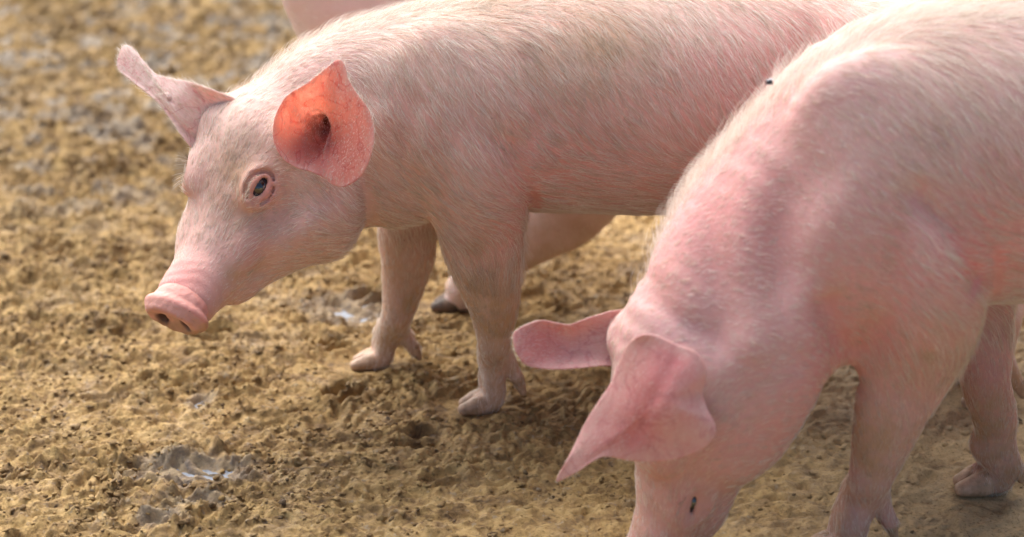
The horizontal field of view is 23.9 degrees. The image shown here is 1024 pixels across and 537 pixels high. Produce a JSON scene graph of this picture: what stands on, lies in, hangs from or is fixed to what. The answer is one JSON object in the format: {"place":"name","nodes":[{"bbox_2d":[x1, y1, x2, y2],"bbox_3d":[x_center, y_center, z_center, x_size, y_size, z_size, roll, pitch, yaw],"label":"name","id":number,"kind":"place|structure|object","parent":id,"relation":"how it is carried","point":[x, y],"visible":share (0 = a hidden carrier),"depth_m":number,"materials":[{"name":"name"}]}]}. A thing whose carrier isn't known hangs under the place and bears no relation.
{"place":"outdoors","nodes":[
{"label":"outdoors","id":0,"kind":"place"},
{"bbox_2d":[0,0,1023,536],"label":"ground","id":1,"kind":"structure","parent":0,"point":[930,492],"depth_m":3.19,"materials":[{"name":"brown soil"}]},
{"bbox_2d":[176,469,232,479],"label":"puddle","id":2,"kind":"object","parent":1,"relation":"on","point":[209,473],"visible":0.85,"depth_m":3.00,"materials":[{"name":"liquid"}]},
{"bbox_2d":[334,304,368,321],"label":"puddle","id":3,"kind":"object","parent":1,"relation":"on","point":[344,314],"visible":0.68,"depth_m":3.45,"materials":[{"name":"liquid"}]},
{"bbox_2d":[282,0,615,313],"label":"pig","id":4,"kind":"object","parent":1,"relation":"on","point":[550,236],"visible":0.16,"depth_m":3.36},
{"bbox_2d":[114,0,1023,415],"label":"pig","id":5,"kind":"object","parent":1,"relation":"on","point":[470,134],"visible":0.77,"depth_m":2.93},
{"bbox_2d":[511,0,1023,536],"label":"pig","id":6,"kind":"object","parent":1,"relation":"on","point":[853,194],"visible":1,"depth_m":2.59},
{"bbox_2d":[765,78,772,84],"bbox_3d":[0.280,-0.203,2.630,0.009,0.006,0.009,0,23,0],"label":"fly","id":7,"kind":"object","parent":6,"relation":"on","point":[769,81],"visible":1,"depth_m":2.63,"materials":[{"name":"black"}]}
]}

